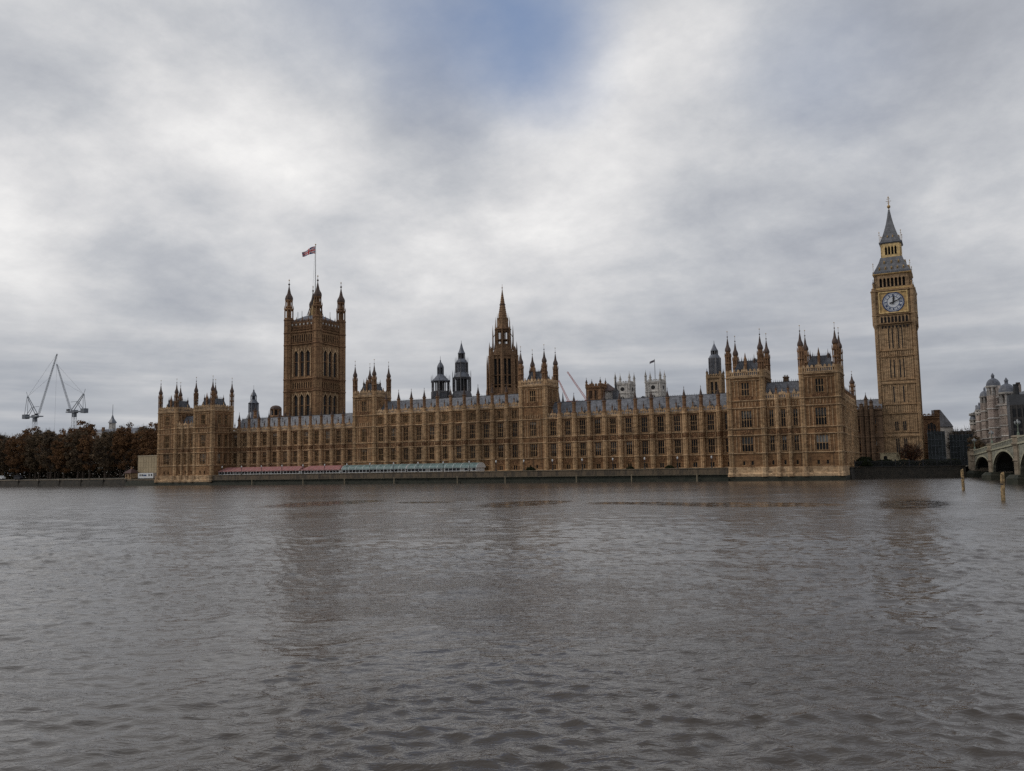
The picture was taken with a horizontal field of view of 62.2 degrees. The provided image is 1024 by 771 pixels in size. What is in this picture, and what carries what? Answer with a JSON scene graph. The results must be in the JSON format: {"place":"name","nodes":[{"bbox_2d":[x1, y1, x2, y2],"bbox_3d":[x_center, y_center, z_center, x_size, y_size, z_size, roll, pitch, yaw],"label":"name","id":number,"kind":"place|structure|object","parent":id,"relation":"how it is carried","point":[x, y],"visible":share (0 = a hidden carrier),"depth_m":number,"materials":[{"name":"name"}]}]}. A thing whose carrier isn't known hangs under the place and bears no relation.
{"place":"outdoors","nodes":[
{"label":"outdoors","id":0,"kind":"place"},
{"bbox_2d":[62,427,137,476],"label":"office block","id":1,"kind":"structure","parent":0,"point":[100,431],"depth_m":545.45,"materials":[{"name":"stone"}]},
{"bbox_2d":[108,412,116,428],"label":"church spire","id":2,"kind":"structure","parent":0,"point":[112,422],"depth_m":658.48,"materials":[{"name":"stone"}]},
{"bbox_2d":[138,455,156,472],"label":"sheeted building","id":3,"kind":"structure","parent":0,"point":[147,463],"depth_m":362.36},
{"bbox_2d":[138,473,156,477],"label":"site cabin","id":4,"kind":"object","parent":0,"point":[146,475],"visible":0.98,"depth_m":357.44,"materials":[{"name":"white paint"}]},
{"bbox_2d":[270,405,282,417],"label":"roof cupola","id":5,"kind":"object","parent":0,"point":[275,410],"visible":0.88,"depth_m":371.92,"materials":[{"name":"grey stone"}]},
{"bbox_2d":[283,275,345,415],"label":"square flag tower","id":6,"kind":"structure","parent":0,"point":[314,376],"depth_m":419.56,"materials":[{"name":"brown stone"}]},
{"bbox_2d":[294,395,297,415],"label":"arched window","id":7,"kind":"structure","parent":6,"relation":"in","point":[295,398],"depth_m":417.95,"materials":[{"name":"glass"}]},
{"bbox_2d":[294,351,297,376],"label":"arched window","id":8,"kind":"structure","parent":6,"relation":"in","point":[296,354],"depth_m":419.89,"materials":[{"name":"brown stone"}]},
{"bbox_2d":[300,394,303,414],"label":"arched window","id":9,"kind":"structure","parent":6,"relation":"in","point":[301,397],"depth_m":416.22,"materials":[{"name":"glass"}]},
{"bbox_2d":[300,350,303,376],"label":"arched window","id":10,"kind":"structure","parent":6,"relation":"in","point":[302,353],"depth_m":418.26,"materials":[{"name":"black glass"}]},
{"bbox_2d":[306,394,309,415],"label":"arched window","id":11,"kind":"structure","parent":6,"relation":"in","point":[307,397],"depth_m":414.49,"materials":[{"name":"glass"}]},
{"bbox_2d":[306,350,309,375],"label":"arched window","id":12,"kind":"structure","parent":6,"relation":"in","point":[307,353],"depth_m":416.62,"materials":[{"name":"black glass"}]},
{"bbox_2d":[302,244,315,295],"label":"flagpole","id":13,"kind":"object","parent":6,"relation":"on","point":[311,250],"visible":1,"depth_m":432.76,"materials":[{"name":"metal"}]},
{"bbox_2d":[5,465,967,479],"bbox_3d":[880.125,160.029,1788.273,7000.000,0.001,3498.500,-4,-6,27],"label":"ground","id":14,"kind":"structure","parent":0,"point":[87,478],"depth_m":409.77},
{"bbox_2d":[0,437,12,472],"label":"plane tree","id":15,"kind":"object","parent":14,"relation":"on","point":[2,461],"visible":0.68,"depth_m":431.04,"materials":[{"name":"brown plant"}]},
{"bbox_2d":[2,433,29,474],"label":"plane tree","id":16,"kind":"object","parent":14,"relation":"on","point":[16,459],"visible":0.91,"depth_m":425.88,"materials":[{"name":"brown plant"}]},
{"bbox_2d":[14,426,42,478],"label":"plane tree","id":17,"kind":"object","parent":14,"relation":"on","point":[26,432],"visible":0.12,"depth_m":467.27,"materials":[{"name":"brown plant"}]},
{"bbox_2d":[20,432,45,478],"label":"plane tree","id":18,"kind":"object","parent":14,"relation":"on","point":[32,465],"visible":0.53,"depth_m":426.12,"materials":[{"name":"brown plant"}]},
{"bbox_2d":[22,354,57,432],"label":"luffing crane","id":19,"kind":"object","parent":14,"relation":"on","point":[35,416],"visible":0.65,"depth_m":701.54,"materials":[{"name":"metal"}]},
{"bbox_2d":[35,431,56,478],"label":"plane tree","id":20,"kind":"object","parent":14,"relation":"on","point":[40,466],"visible":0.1,"depth_m":422.46,"materials":[{"name":"brown plant"}]},
{"bbox_2d":[34,428,64,479],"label":"plane tree","id":21,"kind":"object","parent":14,"relation":"on","point":[46,440],"visible":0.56,"depth_m":413.29,"materials":[{"name":"brown plant"}]},
{"bbox_2d":[47,434,73,478],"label":"plane tree","id":22,"kind":"object","parent":14,"relation":"on","point":[60,461],"visible":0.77,"depth_m":407.80,"materials":[{"name":"brown plant"}]},
{"bbox_2d":[0,460,137,478],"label":"shrubbery","id":23,"kind":"object","parent":14,"relation":"on","point":[43,474],"visible":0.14,"depth_m":463.47,"materials":[{"name":"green plant"}]},
{"bbox_2d":[54,364,87,429],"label":"luffing crane","id":24,"kind":"object","parent":14,"relation":"on","point":[74,412],"visible":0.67,"depth_m":679.93,"materials":[{"name":"metal"}]},
{"bbox_2d":[63,429,91,478],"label":"plane tree","id":25,"kind":"object","parent":14,"relation":"on","point":[74,462],"visible":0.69,"depth_m":403.01,"materials":[{"name":"brown plant"}]},
{"bbox_2d":[64,420,97,477],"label":"plane tree","id":26,"kind":"object","parent":14,"relation":"on","point":[89,427],"visible":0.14,"depth_m":442.41,"materials":[{"name":"brown plant"}]},
{"bbox_2d":[76,430,101,478],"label":"plane tree","id":27,"kind":"object","parent":14,"relation":"on","point":[87,449],"visible":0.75,"depth_m":401.00,"materials":[{"name":"brown plant"}]},
{"bbox_2d":[89,429,119,477],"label":"plane tree","id":28,"kind":"object","parent":14,"relation":"on","point":[105,442],"visible":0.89,"depth_m":395.54,"materials":[{"name":"brown plant"}]},
{"bbox_2d":[107,424,130,477],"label":"plane tree","id":29,"kind":"object","parent":14,"relation":"on","point":[116,463],"visible":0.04,"depth_m":433.96,"materials":[{"name":"brown plant"}]},
{"bbox_2d":[110,422,140,471],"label":"plane tree","id":30,"kind":"object","parent":14,"relation":"on","point":[124,441],"visible":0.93,"depth_m":393.69,"materials":[{"name":"brown plant"}]},
{"bbox_2d":[124,467,139,478],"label":"gatehouse","id":31,"kind":"object","parent":14,"relation":"on","point":[131,473],"visible":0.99,"depth_m":361.27,"materials":[{"name":"stone"}]},
{"bbox_2d":[130,431,155,465],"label":"plane tree","id":32,"kind":"object","parent":14,"relation":"on","point":[136,448],"visible":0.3,"depth_m":391.25,"materials":[{"name":"brown plant"}]},
{"bbox_2d":[138,422,157,455],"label":"plane tree","id":33,"kind":"object","parent":14,"relation":"on","point":[150,445],"visible":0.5,"depth_m":385.16,"materials":[{"name":"brown plant"}]},
{"bbox_2d":[154,377,233,484],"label":"palace pavilion","id":34,"kind":"structure","parent":14,"relation":"on","point":[194,446],"depth_m":344.95,"materials":[{"name":"stone"}]},
{"bbox_2d":[246,389,258,418],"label":"lead turret","id":35,"kind":"object","parent":14,"relation":"on","point":[253,403],"visible":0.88,"depth_m":385.45,"materials":[{"name":"grey metal"}]},
{"bbox_2d":[352,359,390,464],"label":"palace tower","id":36,"kind":"structure","parent":14,"relation":"on","point":[368,399],"depth_m":317.25,"materials":[{"name":"stone"}]},
{"bbox_2d":[361,429,366,441],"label":"window","id":37,"kind":"structure","parent":36,"relation":"in","point":[363,431],"depth_m":316.99,"materials":[{"name":"glass"}]},
{"bbox_2d":[431,358,449,398],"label":"ventilation turret","id":38,"kind":"object","parent":14,"relation":"on","point":[440,380],"visible":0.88,"depth_m":355.23,"materials":[{"name":"grey metal"}]},
{"bbox_2d":[452,341,471,397],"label":"ventilation turret","id":39,"kind":"object","parent":14,"relation":"on","point":[461,379],"visible":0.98,"depth_m":356.30,"materials":[{"name":"metal"}]},
{"bbox_2d":[518,346,558,470],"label":"palace tower","id":40,"kind":"structure","parent":14,"relation":"on","point":[538,393],"depth_m":285.89,"materials":[{"name":"stone"}]},
{"bbox_2d":[529,422,536,436],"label":"window","id":41,"kind":"structure","parent":40,"relation":"in","point":[533,432],"depth_m":285.64,"materials":[{"name":"glass"}]},
{"bbox_2d":[530,444,536,456],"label":"window","id":42,"kind":"structure","parent":40,"relation":"in","point":[533,447],"depth_m":285.09,"materials":[{"name":"glass"}]},
{"bbox_2d":[585,378,606,399],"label":"crenellated tower","id":43,"kind":"structure","parent":14,"relation":"on","point":[597,391],"depth_m":331.14,"materials":[{"name":"brown stone"}]},
{"bbox_2d":[706,344,724,393],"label":"ventilation tower","id":44,"kind":"structure","parent":14,"relation":"on","point":[715,376],"depth_m":280.72,"materials":[{"name":"stone"}]},
{"bbox_2d":[724,322,849,480],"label":"palace pavilion","id":45,"kind":"structure","parent":14,"relation":"on","point":[786,429],"depth_m":239.94,"materials":[{"name":"stone"}]},
{"bbox_2d":[741,383,749,395],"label":"window","id":46,"kind":"structure","parent":45,"relation":"in","point":[744,386],"depth_m":245.70,"materials":[{"name":"glass"}]},
{"bbox_2d":[741,410,752,427],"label":"window","id":47,"kind":"structure","parent":45,"relation":"in","point":[746,416],"depth_m":244.80,"materials":[{"name":"glass"}]},
{"bbox_2d":[742,437,753,451],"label":"window","id":48,"kind":"structure","parent":45,"relation":"in","point":[747,442],"depth_m":244.09,"materials":[{"name":"glass"}]},
{"bbox_2d":[769,410,774,426],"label":"window","id":49,"kind":"structure","parent":45,"relation":"in","point":[771,413],"depth_m":242.19,"materials":[{"name":"glass"}]},
{"bbox_2d":[781,409,785,426],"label":"window","id":50,"kind":"structure","parent":45,"relation":"in","point":[783,412],"depth_m":240.71,"materials":[{"name":"glass"}]},
{"bbox_2d":[793,409,798,425],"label":"window","id":51,"kind":"structure","parent":45,"relation":"in","point":[795,411],"depth_m":239.31,"materials":[{"name":"glass"}]},
{"bbox_2d":[794,435,799,450],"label":"window","id":52,"kind":"structure","parent":45,"relation":"in","point":[796,437],"depth_m":238.61,"materials":[{"name":"glass"}]},
{"bbox_2d":[815,378,823,392],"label":"window","id":53,"kind":"structure","parent":45,"relation":"in","point":[819,383],"depth_m":236.52,"materials":[{"name":"glass"}]},
{"bbox_2d":[815,407,827,424],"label":"window","id":54,"kind":"structure","parent":45,"relation":"in","point":[820,412],"depth_m":235.71,"materials":[{"name":"glass"}]},
{"bbox_2d":[816,434,828,449],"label":"window","id":55,"kind":"structure","parent":45,"relation":"in","point":[822,441],"depth_m":235.02,"materials":[{"name":"glass"}]},
{"bbox_2d":[844,371,859,466],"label":"palace side range","id":56,"kind":"structure","parent":14,"relation":"on","point":[852,427],"depth_m":262.86,"materials":[{"name":"stone"}]},
{"bbox_2d":[855,456,875,466],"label":"hedge bush","id":57,"kind":"object","parent":14,"relation":"on","point":[867,461],"visible":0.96,"depth_m":248.45,"materials":[{"name":"green plant"}]},
{"bbox_2d":[880,452,900,463],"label":"garden kiosk","id":58,"kind":"object","parent":14,"relation":"on","point":[888,456],"visible":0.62,"depth_m":267.27,"materials":[{"name":"beige stone"}]},
{"bbox_2d":[870,197,925,465],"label":"clock tower","id":59,"kind":"structure","parent":14,"relation":"on","point":[893,292],"depth_m":304.60,"materials":[{"name":"stone"}]},
{"bbox_2d":[849,465,965,478],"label":"river wall","id":60,"kind":"structure","parent":14,"relation":"on","point":[906,472],"depth_m":245.06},
{"bbox_2d":[854,458,965,466],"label":"iron railing","id":61,"kind":"object","parent":60,"relation":"on","point":[923,462],"visible":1,"depth_m":245.17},
{"bbox_2d":[896,440,924,460],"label":"garden tree","id":62,"kind":"object","parent":14,"relation":"on","point":[911,453],"visible":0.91,"depth_m":264.41,"materials":[{"name":"brown plant"}]},
{"bbox_2d":[872,458,961,466],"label":"hedge","id":63,"kind":"object","parent":14,"relation":"on","point":[918,463],"visible":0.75,"depth_m":247.03,"materials":[{"name":"green plant"}]},
{"bbox_2d":[927,429,946,462],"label":"netted scaffold","id":64,"kind":"object","parent":14,"relation":"on","point":[936,445],"visible":0.75,"depth_m":300.38,"materials":[{"name":"fabric"}]},
{"bbox_2d":[949,432,972,464],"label":"netted scaffold","id":65,"kind":"object","parent":14,"relation":"on","point":[958,443],"visible":0.55,"depth_m":307.74,"materials":[{"name":"fabric"}]},
{"bbox_2d":[967,434,984,450],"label":"street tree","id":66,"kind":"object","parent":14,"relation":"on","point":[969,441],"visible":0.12,"depth_m":294.89,"materials":[{"name":"brown plant"}]},
{"bbox_2d":[486,287,519,395],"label":"octagonal spire tower","id":67,"kind":"structure","parent":0,"point":[502,365],"depth_m":373.24,"materials":[{"name":"stone"}]},
{"bbox_2d":[0,466,1023,770],"bbox_3d":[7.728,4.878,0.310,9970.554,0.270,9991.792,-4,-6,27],"label":"river water","id":68,"kind":"structure","parent":0,"point":[876,624],"depth_m":26.48,"materials":[{"name":"liquid"}]},
{"bbox_2d":[0,478,126,486],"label":"river wall","id":69,"kind":"structure","parent":68,"relation":"in","point":[80,482],"depth_m":377.67,"materials":[{"name":"stone"}]},
{"bbox_2d":[125,479,154,485],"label":"river wall","id":70,"kind":"structure","parent":68,"relation":"in","point":[135,482],"depth_m":356.40,"materials":[{"name":"stone"}]},
{"bbox_2d":[212,467,728,482],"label":"river wall","id":71,"kind":"structure","parent":68,"relation":"in","point":[664,473],"depth_m":280.65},
{"bbox_2d":[208,474,728,484],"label":"river wall footing","id":72,"kind":"object","parent":71,"relation":"attached to","point":[546,481],"visible":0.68,"depth_m":278.46,"materials":[{"name":"stone"}]},
{"bbox_2d":[966,419,1023,484],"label":"arched bridge","id":73,"kind":"structure","parent":68,"relation":"in","point":[991,461],"depth_m":201.11,"materials":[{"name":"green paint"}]},
{"bbox_2d":[1000,472,1005,500],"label":"timber pile","id":74,"kind":"object","parent":68,"relation":"in","point":[1002,481],"visible":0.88,"depth_m":101.74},
{"bbox_2d":[0,0,1023,437],"label":"sky","id":75,"kind":"structure","parent":0,"point":[640,182],"materials":[{"name":"grey"}]},
{"bbox_2d":[605,383,614,398],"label":"pyramid roofed hall","id":76,"kind":"structure","parent":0,"point":[609,389],"depth_m":333.65,"materials":[{"name":"stone"}]},
{"bbox_2d":[614,370,665,398],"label":"abbey church","id":77,"kind":"structure","parent":0,"point":[626,389],"depth_m":533.56,"materials":[{"name":"stone"}]},
{"bbox_2d":[856,393,884,461],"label":"building","id":78,"kind":"structure","parent":0,"point":[870,427],"depth_m":302.76,"materials":[{"name":"stone"}]},
{"bbox_2d":[923,410,939,458],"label":"street building","id":79,"kind":"structure","parent":0,"point":[931,422],"depth_m":310.00,"materials":[{"name":"brown stone"}]},
{"bbox_2d":[927,422,935,431],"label":"window","id":80,"kind":"structure","parent":79,"relation":"in","point":[931,426],"depth_m":310.06,"materials":[{"name":"glass"}]},
{"bbox_2d":[931,410,952,458],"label":"street building","id":81,"kind":"structure","parent":0,"point":[946,424],"depth_m":320.71,"materials":[{"name":"stone"}]},
{"bbox_2d":[969,373,1023,445],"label":"domed building","id":82,"kind":"structure","parent":0,"point":[988,414],"depth_m":318.45,"materials":[{"name":"stone"}]},
{"bbox_2d":[1007,384,1023,438],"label":"building","id":83,"kind":"structure","parent":0,"point":[1015,406],"depth_m":268.22,"materials":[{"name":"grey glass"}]},
{"bbox_2d":[1012,408,1023,434],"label":"windows","id":84,"kind":"structure","parent":83,"relation":"in","point":[1014,410],"depth_m":267.49,"materials":[{"name":"black glass"}]},
{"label":"terrace","id":85,"kind":"structure","parent":0,"visible":0},
{"bbox_2d":[218,466,304,474],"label":"red marquee","id":86,"kind":"object","parent":85,"relation":"on","point":[265,470],"visible":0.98,"depth_m":329.19,"materials":[{"name":"fabric"}]},
{"bbox_2d":[230,408,352,470],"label":"palace wing","id":87,"kind":"structure","parent":85,"relation":"on","point":[321,439],"depth_m":332.61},
{"bbox_2d":[301,465,342,473],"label":"red marquee","id":88,"kind":"object","parent":85,"relation":"on","point":[320,469],"visible":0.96,"depth_m":315.96,"materials":[{"name":"fabric"}]},
{"bbox_2d":[341,464,408,472],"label":"glazed marquee","id":89,"kind":"object","parent":85,"relation":"on","point":[381,468],"visible":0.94,"depth_m":304.79,"materials":[{"name":"white paint"}]},
{"bbox_2d":[407,462,485,471],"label":"glazed marquee","id":90,"kind":"object","parent":85,"relation":"on","point":[448,467],"visible":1,"depth_m":291.41,"materials":[{"name":"white paint"}]},
{"bbox_2d":[376,385,519,470],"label":"palace central block","id":91,"kind":"structure","parent":85,"relation":"on","point":[471,429],"depth_m":300.51,"materials":[{"name":"stone"}]},
{"bbox_2d":[512,423,517,436],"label":"window","id":92,"kind":"structure","parent":91,"relation":"in","point":[514,425],"depth_m":289.50,"materials":[{"name":"glass"}]},
{"bbox_2d":[547,384,728,469],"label":"palace wing","id":93,"kind":"structure","parent":85,"relation":"on","point":[689,431],"depth_m":269.16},
{"bbox_2d":[550,421,555,435],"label":"window","id":94,"kind":"structure","parent":93,"relation":"in","point":[552,423],"depth_m":283.01,"materials":[{"name":"glass"}]},
{"bbox_2d":[565,420,570,434],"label":"window","id":95,"kind":"structure","parent":93,"relation":"in","point":[567,423],"depth_m":280.73,"materials":[{"name":"glass"}]},
{"bbox_2d":[579,420,585,434],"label":"window","id":96,"kind":"structure","parent":93,"relation":"in","point":[582,422],"depth_m":278.28,"materials":[{"name":"glass"}]},
{"bbox_2d":[580,443,585,455],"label":"window","id":97,"kind":"structure","parent":93,"relation":"in","point":[582,445],"depth_m":277.67,"materials":[{"name":"glass"}]},
{"bbox_2d":[595,442,600,455],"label":"window","id":98,"kind":"structure","parent":93,"relation":"in","point":[597,445],"depth_m":275.17,"materials":[{"name":"glass"}]},
{"bbox_2d":[595,419,600,433],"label":"window","id":99,"kind":"structure","parent":93,"relation":"in","point":[597,421],"depth_m":275.98,"materials":[{"name":"glass"}]},
{"bbox_2d":[610,418,615,433],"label":"window","id":100,"kind":"structure","parent":93,"relation":"in","point":[612,421],"depth_m":273.56,"materials":[{"name":"glass"}]},
{"bbox_2d":[625,418,631,432],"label":"window","id":101,"kind":"structure","parent":93,"relation":"in","point":[628,420],"depth_m":271.17,"materials":[{"name":"glass"}]},
{"bbox_2d":[641,417,647,432],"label":"window","id":102,"kind":"structure","parent":93,"relation":"in","point":[644,425],"depth_m":268.80,"materials":[{"name":"glass"}]},
{"bbox_2d":[642,441,648,454],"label":"window","id":103,"kind":"structure","parent":93,"relation":"in","point":[644,443],"depth_m":268.14,"materials":[{"name":"glass"}]},
{"bbox_2d":[657,416,663,431],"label":"window","id":104,"kind":"structure","parent":93,"relation":"in","point":[660,420],"depth_m":266.51,"materials":[{"name":"glass"}]},
{"bbox_2d":[658,441,664,453],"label":"window","id":105,"kind":"structure","parent":93,"relation":"in","point":[661,449],"depth_m":265.76,"materials":[{"name":"glass"}]},
{"bbox_2d":[674,416,679,431],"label":"window","id":106,"kind":"structure","parent":93,"relation":"in","point":[676,418],"depth_m":264.18,"materials":[{"name":"glass"}]},
{"bbox_2d":[675,440,681,453],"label":"window","id":107,"kind":"structure","parent":93,"relation":"in","point":[677,442],"depth_m":263.53,"materials":[{"name":"glass"}]},
{"bbox_2d":[690,415,697,430],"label":"window","id":108,"kind":"structure","parent":93,"relation":"in","point":[693,418],"depth_m":261.87,"materials":[{"name":"glass"}]},
{"bbox_2d":[691,440,697,453],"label":"window","id":109,"kind":"structure","parent":93,"relation":"in","point":[694,443],"depth_m":261.10,"materials":[{"name":"glass"}]},
{"bbox_2d":[707,414,713,430],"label":"window","id":110,"kind":"structure","parent":93,"relation":"in","point":[710,417],"depth_m":259.45,"materials":[{"name":"glass"}]},
{"bbox_2d":[708,439,714,452],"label":"window","id":111,"kind":"structure","parent":93,"relation":"in","point":[711,442],"depth_m":258.81,"materials":[{"name":"glass"}]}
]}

